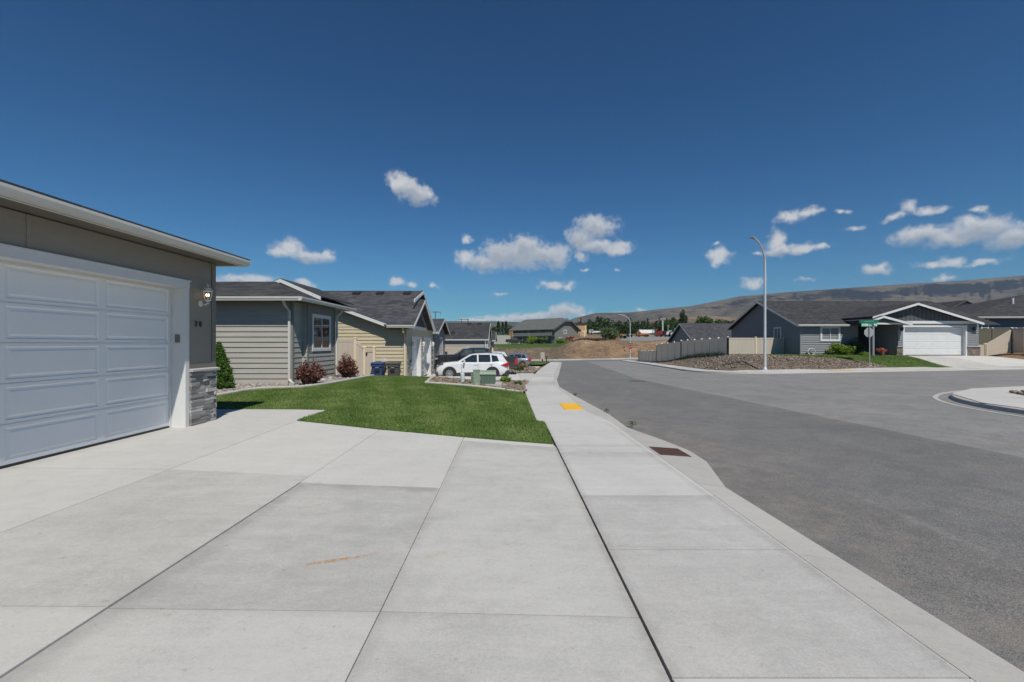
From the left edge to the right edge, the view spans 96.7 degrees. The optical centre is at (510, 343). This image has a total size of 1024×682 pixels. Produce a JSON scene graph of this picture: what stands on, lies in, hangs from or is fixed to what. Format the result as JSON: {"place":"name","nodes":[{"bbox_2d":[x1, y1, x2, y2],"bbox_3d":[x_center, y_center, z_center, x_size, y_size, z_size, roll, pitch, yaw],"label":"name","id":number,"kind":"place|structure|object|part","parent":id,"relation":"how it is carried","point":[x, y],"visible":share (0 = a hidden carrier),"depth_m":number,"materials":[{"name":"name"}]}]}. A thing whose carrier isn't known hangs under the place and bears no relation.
{"place":"outdoors","nodes":[
{"label":"outdoors","id":0,"kind":"place"},
{"bbox_2d":[0,409,669,681],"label":"driveway","id":1,"kind":"structure","parent":0,"point":[256,545],"depth_m":3.18,"materials":[{"name":"concrete"}]},
{"bbox_2d":[216,375,552,443],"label":"lawn","id":2,"kind":"structure","parent":0,"point":[480,437],"depth_m":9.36,"materials":[{"name":"plant"}]},
{"bbox_2d":[216,374,374,395],"bbox_3d":[-7.221,1.664,16.533,3.387,0.698,12.798,0,0,32],"label":"border edging","id":3,"kind":"object","parent":2,"relation":"on","point":[268,387],"visible":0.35,"depth_m":14.14,"materials":[{"name":"concrete"}]},
{"bbox_2d":[424,376,522,391],"bbox_3d":[-1.673,1.707,20.466,3.634,0.662,7.798,0,0,-5],"label":"border edging","id":4,"kind":"object","parent":2,"relation":"on","point":[487,386],"visible":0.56,"depth_m":16.69,"materials":[{"name":"concrete"}]},
{"bbox_2d":[425,373,533,382],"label":"driveway","id":5,"kind":"structure","parent":0,"point":[521,376],"depth_m":28.40,"materials":[{"name":"concrete"}]},
{"bbox_2d":[435,352,508,376],"bbox_3d":[-2.397,1.418,29.475,4.645,1.711,2.370,0,0,0],"label":"white car","id":6,"kind":"object","parent":5,"relation":"on","point":[470,362],"visible":0.73,"depth_m":28.58,"materials":[{"name":"paint"}]},
{"bbox_3d":[-2.610,0.923,28.674,1.020,0.455,0.115,0,0,0],"label":"side window","id":7,"kind":"part","parent":6,"relation":"part of","materials":[{"name":"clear glass"}]},
{"bbox_3d":[-1.630,0.920,28.675,0.780,0.460,0.116,0,0,0],"label":"side window","id":8,"kind":"part","parent":6,"relation":"part of","materials":[{"name":"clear glass"}]},
{"bbox_3d":[-0.965,0.925,28.674,0.490,0.430,0.109,0,0,0],"label":"side window","id":9,"kind":"part","parent":6,"relation":"part of","materials":[{"name":"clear glass"}]},
{"bbox_2d":[434,347,518,368],"bbox_3d":[-2.360,1.273,32.325,5.860,2.016,2.570,0,0,0],"label":"black pickup","id":10,"kind":"object","parent":5,"relation":"on","point":[512,360],"visible":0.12,"depth_m":31.37,"materials":[{"name":"paint"}]},
{"bbox_3d":[-3.090,0.625,31.439,0.920,0.430,0.108,0,0,0],"label":"side window","id":11,"kind":"part","parent":10,"relation":"part of","materials":[{"name":"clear glass"}]},
{"bbox_2d":[446,321,519,327],"bbox_3d":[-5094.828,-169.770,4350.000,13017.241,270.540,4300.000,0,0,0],"label":"hills","id":12,"kind":"structure","parent":0,"point":[493,323],"depth_m":4300.31,"materials":[{"name":"brown soil"}]},
{"bbox_2d":[0,0,1023,321],"label":"sky","id":13,"kind":"structure","parent":0,"point":[493,160],"materials":[{"name":"blue"}]},
{"bbox_2d":[531,361,547,364],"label":"grass","id":14,"kind":"structure","parent":0,"point":[537,362],"depth_m":65.94,"materials":[{"name":"green plant"}]},
{"bbox_2d":[531,358,637,360],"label":"sidewalk","id":15,"kind":"structure","parent":0,"point":[580,359],"depth_m":95.20,"materials":[{"name":"concrete"}]},
{"bbox_2d":[538,359,637,361],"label":"cross street","id":16,"kind":"structure","parent":0,"point":[591,360],"depth_m":86.51,"materials":[{"name":"grey asphalt"}]},
{"bbox_2d":[618,314,630,357],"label":"street lamp","id":17,"kind":"object","parent":16,"relation":"on","point":[630,333],"visible":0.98,"depth_m":88.93,"materials":[{"name":"metal"}]},
{"bbox_2d":[621,336,668,340],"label":"parking lot","id":18,"kind":"structure","parent":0,"point":[643,338],"depth_m":149.36,"materials":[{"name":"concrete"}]},
{"bbox_2d":[636,332,648,336],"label":"truck","id":19,"kind":"object","parent":18,"relation":"on","point":[638,334],"visible":1,"depth_m":170.00,"materials":[{"name":"orange paint"}]},
{"bbox_2d":[638,329,653,334],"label":"white shed","id":20,"kind":"structure","parent":18,"relation":"on","point":[650,332],"depth_m":216.40,"materials":[{"name":"paint"}]},
{"bbox_2d":[654,329,662,336],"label":"truck","id":21,"kind":"object","parent":18,"relation":"on","point":[657,333],"visible":1,"depth_m":172.00,"materials":[{"name":"red paint"}]},
{"bbox_2d":[663,330,670,336],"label":"truck","id":22,"kind":"object","parent":18,"relation":"on","point":[665,333],"visible":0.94,"depth_m":171.00,"materials":[{"name":"white paint"}]},
{"bbox_2d":[634,316,736,323],"bbox_3d":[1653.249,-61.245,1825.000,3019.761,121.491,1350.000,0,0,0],"label":"hills","id":23,"kind":"structure","parent":0,"point":[691,319],"depth_m":1901.65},
{"bbox_2d":[525,362,974,681],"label":"sidewalk","id":24,"kind":"structure","parent":0,"point":[717,589],"depth_m":2.94,"materials":[{"name":"concrete"}]},
{"bbox_2d":[559,403,583,409],"bbox_3d":[1.705,1.767,12.830,0.530,0.058,1.540,0,0,0],"label":"tactile pad","id":25,"kind":"object","parent":24,"relation":"on","point":[570,406],"visible":1,"depth_m":12.69,"materials":[{"name":"yellow plastic"}]},
{"bbox_2d":[494,333,1023,392],"bbox_3d":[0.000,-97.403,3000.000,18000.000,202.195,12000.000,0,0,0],"label":"ground","id":26,"kind":"structure","parent":0,"point":[583,351],"depth_m":113.67,"materials":[{"name":"brown soil"}]},
{"bbox_2d":[0,179,250,468],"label":"garage house","id":27,"kind":"structure","parent":26,"relation":"on","point":[107,328],"depth_m":6.58,"materials":[{"name":"beige paint"}]},
{"bbox_2d":[0,263,168,465],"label":"garage door","id":28,"kind":"structure","parent":27,"relation":"in","point":[84,361],"depth_m":6.41,"materials":[{"name":"white paint"}]},
{"bbox_2d":[216,278,356,384],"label":"greige house","id":29,"kind":"structure","parent":26,"relation":"on","point":[277,330],"depth_m":15.49,"materials":[{"name":"grey wood"}]},
{"bbox_2d":[312,314,330,350],"bbox_3d":[-7.222,-0.410,17.430,0.035,1.380,1.700,0,0,0],"label":"window","id":30,"kind":"structure","parent":29,"relation":"in","point":[321,324],"depth_m":17.40,"materials":[{"name":"glass"}]},
{"bbox_2d":[324,291,435,376],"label":"cream house","id":31,"kind":"structure","parent":26,"relation":"on","point":[394,326],"depth_m":23.97,"materials":[{"name":"beige wood"}]},
{"bbox_2d":[412,339,416,375],"bbox_3d":[-5.522,0.885,25.585,0.045,2.270,2.330,0,0,0],"label":"garage door","id":32,"kind":"structure","parent":31,"relation":"in","point":[414,349],"depth_m":26.09,"materials":[{"name":"white paint"}]},
{"bbox_2d":[424,340,426,374],"bbox_3d":[-5.522,0.885,28.925,0.045,2.270,2.350,0,0,0],"label":"garage door","id":33,"kind":"structure","parent":31,"relation":"in","point":[425,347],"depth_m":29.46,"materials":[{"name":"white paint"}]},
{"bbox_2d":[432,319,449,373],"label":"grey cottage","id":34,"kind":"structure","parent":26,"relation":"on","point":[441,328],"depth_m":35.67,"materials":[{"name":"grey wood"}]},
{"bbox_2d":[440,337,442,354],"bbox_3d":[-5.630,0.200,37.000,0.040,1.500,1.400,0,0,0],"label":"window","id":35,"kind":"structure","parent":34,"relation":"in","point":[440,337],"depth_m":37.20,"materials":[{"name":"white paint"}]},
{"bbox_2d":[445,323,491,347],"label":"grey house","id":36,"kind":"structure","parent":26,"relation":"on","point":[465,335],"depth_m":43.07,"materials":[{"name":"beige"}]},
{"bbox_2d":[491,332,496,348],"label":"tan house","id":37,"kind":"structure","parent":26,"relation":"on","point":[494,336],"depth_m":61.94,"materials":[{"name":"brown"}]},
{"bbox_2d":[495,321,500,334],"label":"spruce tree","id":38,"kind":"object","parent":26,"relation":"on","point":[498,327],"visible":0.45,"depth_m":199.41,"materials":[{"name":"green plant"}]},
{"bbox_2d":[494,335,509,343],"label":"yard wall","id":39,"kind":"structure","parent":26,"relation":"on","point":[501,339],"depth_m":158.00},
{"bbox_2d":[498,327,506,334],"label":"blue spruce","id":40,"kind":"object","parent":26,"relation":"on","point":[501,332],"visible":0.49,"depth_m":189.18,"materials":[{"name":"green plant"}]},
{"bbox_2d":[504,321,508,334],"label":"spruce tree","id":41,"kind":"object","parent":26,"relation":"on","point":[506,329],"visible":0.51,"depth_m":204.50,"materials":[{"name":"green plant"}]},
{"bbox_2d":[506,338,522,343],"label":"dark pickup","id":42,"kind":"object","parent":26,"relation":"on","point":[508,341],"visible":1,"depth_m":150.01,"materials":[{"name":"black paint"}]},
{"bbox_2d":[525,336,536,343],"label":"lawn bush","id":43,"kind":"object","parent":26,"relation":"on","point":[530,339],"visible":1,"depth_m":157.31,"materials":[{"name":"green plant"}]},
{"bbox_2d":[536,336,547,343],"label":"lawn bush","id":44,"kind":"object","parent":26,"relation":"on","point":[541,340],"visible":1,"depth_m":157.36,"materials":[{"name":"green plant"}]},
{"bbox_2d":[509,318,581,343],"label":"lodge","id":45,"kind":"structure","parent":26,"relation":"on","point":[551,329],"depth_m":171.59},
{"bbox_2d":[554,338,565,342],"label":"lawn bush","id":46,"kind":"object","parent":26,"relation":"on","point":[561,340],"visible":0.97,"depth_m":151.36,"materials":[{"name":"green plant"}]},
{"bbox_2d":[494,339,647,358],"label":"dry weeds","id":47,"kind":"object","parent":26,"relation":"on","point":[503,349],"visible":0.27,"depth_m":113.85,"materials":[{"name":"brown plant"}]},
{"bbox_2d":[495,341,648,358],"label":"bank stone","id":48,"kind":"object","parent":26,"relation":"on","point":[590,354],"visible":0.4,"depth_m":111.52,"materials":[{"name":"brown stone"}]},
{"bbox_2d":[575,323,587,336],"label":"tan building","id":49,"kind":"structure","parent":26,"relation":"on","point":[582,326],"depth_m":200.00,"materials":[{"name":"paint"}]},
{"bbox_2d":[571,338,607,341],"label":"bank scrub","id":50,"kind":"object","parent":26,"relation":"on","point":[598,339],"visible":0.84,"depth_m":129.94,"materials":[{"name":"brown plant"}]},
{"bbox_2d":[589,330,600,333],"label":"truck","id":51,"kind":"object","parent":26,"relation":"on","point":[593,332],"visible":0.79,"depth_m":190.00,"materials":[{"name":"white paint"}]},
{"bbox_2d":[599,326,619,338],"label":"willow bush","id":52,"kind":"object","parent":26,"relation":"on","point":[609,332],"visible":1,"depth_m":138.86,"materials":[{"name":"green plant"}]},
{"bbox_2d":[578,316,678,333],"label":"wood","id":53,"kind":"object","parent":26,"relation":"on","point":[598,323],"visible":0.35,"depth_m":297.01,"materials":[{"name":"green plant"}]},
{"bbox_2d":[657,321,674,331],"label":"green tree","id":54,"kind":"object","parent":26,"relation":"on","point":[666,327],"visible":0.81,"depth_m":233.42,"materials":[{"name":"green plant"}]},
{"bbox_2d":[663,318,678,329],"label":"green tree","id":55,"kind":"object","parent":26,"relation":"on","point":[673,321],"visible":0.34,"depth_m":239.47,"materials":[{"name":"green plant"}]},
{"bbox_2d":[678,309,687,323],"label":"poplar tree","id":56,"kind":"object","parent":26,"relation":"on","point":[683,317],"visible":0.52,"depth_m":229.22,"materials":[{"name":"green plant"}]},
{"bbox_2d":[666,323,731,342],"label":"fenced house","id":57,"kind":"structure","parent":26,"relation":"on","point":[688,331],"depth_m":60.49,"materials":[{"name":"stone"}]},
{"bbox_2d":[695,316,713,322],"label":"green tree","id":58,"kind":"object","parent":26,"relation":"on","point":[705,319],"visible":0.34,"depth_m":149.09,"materials":[{"name":"green plant"}]},
{"bbox_2d":[638,337,783,361],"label":"corner fence","id":59,"kind":"object","parent":26,"relation":"on","point":[667,351],"visible":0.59,"depth_m":43.33,"materials":[{"name":"beige plastic"}]},
{"bbox_2d":[554,362,1023,681],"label":"kerb","id":60,"kind":"structure","parent":26,"relation":"on","point":[970,658],"depth_m":3.01,"materials":[{"name":"concrete"}]},
{"bbox_2d":[649,446,690,456],"bbox_3d":[2.450,1.672,7.020,0.460,0.072,0.560,0,0,0],"label":"storm drain","id":61,"kind":"object","parent":60,"relation":"in","point":[669,451],"visible":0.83,"depth_m":7.00,"materials":[{"name":"metal"}]},
{"bbox_2d":[725,301,1000,355],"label":"slate house","id":62,"kind":"structure","parent":26,"relation":"on","point":[918,328],"depth_m":37.95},
{"bbox_2d":[774,327,781,337],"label":"window","id":63,"kind":"structure","parent":62,"relation":"in","point":[774,327],"depth_m":41.12,"materials":[{"name":"white paint"}]},
{"bbox_2d":[820,326,839,340],"bbox_3d":[26.650,-0.820,37.950,1.660,1.240,0.100,0,0,0],"label":"window","id":64,"kind":"structure","parent":62,"relation":"in","point":[821,327],"depth_m":37.90,"materials":[{"name":"white paint"}]},
{"bbox_2d":[905,328,961,354],"bbox_3d":[33.550,-0.200,36.242,4.800,2.160,0.045,0,0,0],"label":"garage door","id":65,"kind":"structure","parent":62,"relation":"in","point":[918,341],"depth_m":36.22,"materials":[{"name":"white paint"}]},
{"bbox_2d":[938,300,972,306],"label":"gabled house","id":66,"kind":"structure","parent":26,"relation":"on","point":[956,303],"depth_m":80.22,"materials":[{"name":"grey"}]},
{"bbox_2d":[950,295,1023,328],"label":"navy house","id":67,"kind":"structure","parent":26,"relation":"on","point":[1007,313],"depth_m":43.48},
{"bbox_2d":[978,328,1009,344],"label":"back fence","id":68,"kind":"object","parent":26,"relation":"on","point":[987,335],"visible":0.23,"depth_m":40.88,"materials":[{"name":"beige paint"}]},
{"bbox_2d":[979,327,1023,355],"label":"slope fence","id":69,"kind":"object","parent":26,"relation":"on","point":[1011,341],"visible":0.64,"depth_m":36.78,"materials":[{"name":"beige plastic"}]},
{"bbox_2d":[650,353,891,370],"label":"rock mulch","id":70,"kind":"object","parent":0,"point":[723,361],"visible":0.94,"depth_m":34.58,"materials":[{"name":"gravel"}]},
{"bbox_2d":[678,351,724,359],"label":"fence weeds","id":71,"kind":"object","parent":70,"relation":"on","point":[695,356],"visible":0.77,"depth_m":45.12,"materials":[{"name":"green plant"}]},
{"bbox_2d":[749,236,766,369],"bbox_3d":[17.404,-2.689,31.970,2.528,9.290,0.559,0,0,-36],"label":"street lamp","id":72,"kind":"object","parent":70,"relation":"on","point":[764,352],"visible":0.95,"depth_m":32.47,"materials":[{"name":"metal"}]},
{"bbox_2d":[860,320,878,365],"bbox_3d":[26.330,0.002,33.400,1.117,3.504,0.333,0,0,16],"label":"street sign","id":73,"kind":"object","parent":70,"relation":"on","point":[869,332],"visible":0.98,"depth_m":33.39,"materials":[{"name":"metal"}]},
{"bbox_2d":[557,362,1023,671],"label":"road","id":74,"kind":"structure","parent":0,"point":[934,527],"depth_m":5.25,"materials":[{"name":"grey asphalt"}]},
{"bbox_2d":[571,276,1023,324],"bbox_3d":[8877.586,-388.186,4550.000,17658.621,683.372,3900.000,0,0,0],"label":"hills","id":75,"kind":"structure","parent":0,"point":[979,290],"depth_m":3989.89,"materials":[{"name":"brown soil"}]},
{"bbox_2d":[590,361,1023,456],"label":"side street","id":76,"kind":"structure","parent":0,"point":[904,402],"depth_m":16.16,"materials":[{"name":"grey asphalt"}]},
{"bbox_2d":[620,360,1023,373],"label":"kerb","id":77,"kind":"structure","parent":76,"relation":"on","point":[793,372],"depth_m":31.04,"materials":[{"name":"concrete"}]},
{"bbox_2d":[933,390,1023,416],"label":"kerb","id":78,"kind":"structure","parent":76,"relation":"on","point":[956,398],"depth_m":12.36,"materials":[{"name":"concrete"}]},
{"bbox_2d":[622,360,1023,371],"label":"sidewalk","id":79,"kind":"structure","parent":0,"point":[681,367],"depth_m":32.21,"materials":[{"name":"concrete"}]},
{"bbox_2d":[729,354,949,367],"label":"lawn","id":80,"kind":"structure","parent":0,"point":[899,365],"depth_m":34.20,"materials":[{"name":"plant"}]},
{"bbox_2d":[807,347,815,354],"bbox_3d":[24.950,0.632,37.737,0.677,0.685,0.125,0,0,0],"label":"hose reel","id":81,"kind":"object","parent":80,"relation":"on","point":[811,351],"visible":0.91,"depth_m":37.69,"materials":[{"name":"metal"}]},
{"bbox_2d":[825,343,856,354],"bbox_3d":[27.098,0.454,37.081,1.932,1.174,1.789,0,0,-28],"label":"lime shrub","id":82,"kind":"object","parent":80,"relation":"on","point":[838,349],"visible":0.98,"depth_m":36.85,"materials":[{"name":"green plant"}]},
{"bbox_2d":[851,337,866,354],"bbox_3d":[28.510,0.248,37.396,1.211,1.624,0.939,0,0,0],"label":"dark shrub","id":83,"kind":"object","parent":80,"relation":"on","point":[860,348],"visible":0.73,"depth_m":37.27,"materials":[{"name":"green plant"}]},
{"bbox_2d":[857,351,870,354],"bbox_3d":[28.325,0.823,36.486,0.927,0.472,0.863,0,0,26],"label":"shrub","id":84,"kind":"object","parent":80,"relation":"on","point":[863,353],"visible":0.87,"depth_m":36.39,"materials":[{"name":"green plant"}]},
{"bbox_2d":[875,347,887,354],"bbox_3d":[29.334,0.597,35.907,0.864,0.646,0.572,0,0,-18],"label":"flower pot","id":85,"kind":"object","parent":80,"relation":"on","point":[881,351],"visible":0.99,"depth_m":35.83,"materials":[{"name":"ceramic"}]},
{"bbox_2d":[909,356,1023,366],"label":"driveway","id":86,"kind":"structure","parent":0,"point":[970,361],"depth_m":34.13,"materials":[{"name":"concrete"}]},
{"bbox_2d":[952,386,1023,407],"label":"sidewalk","id":87,"kind":"structure","parent":0,"point":[1004,396],"depth_m":14.02,"materials":[{"name":"concrete"}]},
{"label":"garden bed","id":88,"kind":"structure","parent":0,"visible":0},
{"bbox_2d":[215,341,235,389],"bbox_3d":[-8.908,0.711,13.975,0.919,1.581,1.015,0,0,0],"label":"conical shrub","id":89,"kind":"object","parent":88,"relation":"on","point":[225,377],"visible":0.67,"depth_m":13.85,"materials":[{"name":"green plant"}]},
{"bbox_2d":[217,374,363,394],"bbox_3d":[-8.828,1.630,17.538,5.598,0.731,11.670,0,0,8],"label":"river rock","id":90,"kind":"object","parent":88,"relation":"on","point":[258,384],"visible":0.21,"depth_m":15.06,"materials":[{"name":"grey gravel"}]},
{"bbox_2d":[370,362,386,375],"bbox_3d":[-6.520,1.422,22.505,0.610,1.067,0.720,0,0,0],"label":"wheelie bin","id":91,"kind":"object","parent":90,"relation":"on","point":[378,368],"visible":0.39,"depth_m":22.23,"materials":[{"name":"blue plastic"}]},
{"bbox_2d":[386,362,401,375],"bbox_3d":[-5.760,1.422,22.505,0.610,1.067,0.720,0,0,0],"label":"wheelie bin","id":92,"kind":"object","parent":90,"relation":"on","point":[393,368],"visible":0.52,"depth_m":22.23,"materials":[{"name":"grey plastic"}]},
{"bbox_2d":[295,357,327,383],"bbox_3d":[-6.706,0.929,15.338,1.041,0.951,0.976,0,0,-40],"label":"red shrub","id":93,"kind":"object","parent":88,"relation":"on","point":[310,373],"visible":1,"depth_m":15.14,"materials":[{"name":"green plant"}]},
{"bbox_2d":[335,352,358,377],"bbox_3d":[-6.596,0.863,18.403,0.960,1.084,1.034,0,0,0],"label":"red shrub","id":94,"kind":"object","parent":88,"relation":"on","point":[346,367],"visible":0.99,"depth_m":18.24,"materials":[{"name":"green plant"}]},
{"bbox_2d":[335,337,375,374],"bbox_3d":[-8.040,0.860,22.650,2.680,2.380,0.160,0,0,0],"label":"vinyl fence","id":95,"kind":"object","parent":88,"relation":"on","point":[359,353],"visible":0.43,"depth_m":22.63,"materials":[{"name":"beige plastic"}]},
{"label":"driveway","id":96,"kind":"structure","parent":0,"visible":0},
{"bbox_2d":[493,351,507,355],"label":"white hatchback","id":97,"kind":"object","parent":96,"relation":"on","point":[505,354],"visible":0.01,"depth_m":48.39,"materials":[{"name":"paint"}]},
{"bbox_2d":[507,353,531,365],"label":"grey crossover","id":98,"kind":"object","parent":96,"relation":"on","point":[524,358],"visible":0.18,"depth_m":52.49,"materials":[{"name":"paint"}]},
{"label":"garden bed","id":99,"kind":"structure","parent":0,"visible":0},
{"bbox_2d":[430,376,528,391],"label":"rock mulch","id":100,"kind":"object","parent":99,"relation":"on","point":[511,385],"visible":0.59,"depth_m":18.21,"materials":[{"name":"gravel"}]},
{"bbox_2d":[460,373,464,381],"bbox_3d":[-1.900,1.371,18.000,0.170,0.435,0.170,0,0,0],"label":"white standpipe","id":101,"kind":"object","parent":100,"relation":"on","point":[462,376],"visible":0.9,"depth_m":17.94,"materials":[{"name":"white plastic"}]},
{"bbox_2d":[471,369,480,383],"bbox_3d":[-1.363,1.304,17.825,0.375,0.580,0.280,0,0,0],"label":"telecom pedestal","id":102,"kind":"object","parent":100,"relation":"on","point":[475,377],"visible":0.85,"depth_m":17.70,"materials":[{"name":"green metal"}]},
{"bbox_2d":[480,370,495,383],"bbox_3d":[-0.885,1.320,18.075,0.610,0.500,0.690,0,0,0],"label":"transformer box","id":103,"kind":"object","parent":100,"relation":"on","point":[488,376],"visible":1,"depth_m":17.75,"materials":[{"name":"green metal"}]},
{"bbox_2d":[500,376,510,381],"bbox_3d":[-0.243,1.830,23.203,0.588,0.414,0.566,0,0,-24],"label":"ground plant","id":104,"kind":"object","parent":99,"relation":"on","point":[506,379],"visible":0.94,"depth_m":23.10,"materials":[{"name":"green plant"}]},
{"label":"garden bed","id":105,"kind":"structure","parent":0,"visible":0},
{"bbox_2d":[445,346,493,353],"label":"vinyl fence","id":106,"kind":"object","parent":105,"relation":"on","point":[451,350],"visible":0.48,"depth_m":40.78,"materials":[{"name":"beige plastic"}]},
{"bbox_2d":[514,365,523,370],"bbox_3d":[0.650,1.996,36.195,1.100,0.635,0.916,0,0,33],"label":"ground plant","id":107,"kind":"object","parent":105,"relation":"on","point":[521,367],"visible":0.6,"depth_m":35.98,"materials":[{"name":"green plant"}]},
{"bbox_2d":[509,366,539,372],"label":"rock mulch","id":108,"kind":"object","parent":105,"relation":"on","point":[531,369],"visible":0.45,"depth_m":35.87,"materials":[{"name":"beige gravel"}]},
{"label":"lawn","id":109,"kind":"structure","parent":0,"visible":0},
{"bbox_2d":[540,353,544,361],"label":"mailbox","id":110,"kind":"object","parent":109,"relation":"on","point":[542,356],"visible":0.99,"depth_m":73.75,"materials":[{"name":"beige metal"}]},
{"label":"garden bed","id":111,"kind":"structure","parent":0,"visible":0},
{"bbox_2d":[1009,390,1023,393],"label":"rock mulch","id":112,"kind":"object","parent":111,"relation":"on","point":[1017,392],"visible":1,"depth_m":14.48,"materials":[{"name":"brown stone"}]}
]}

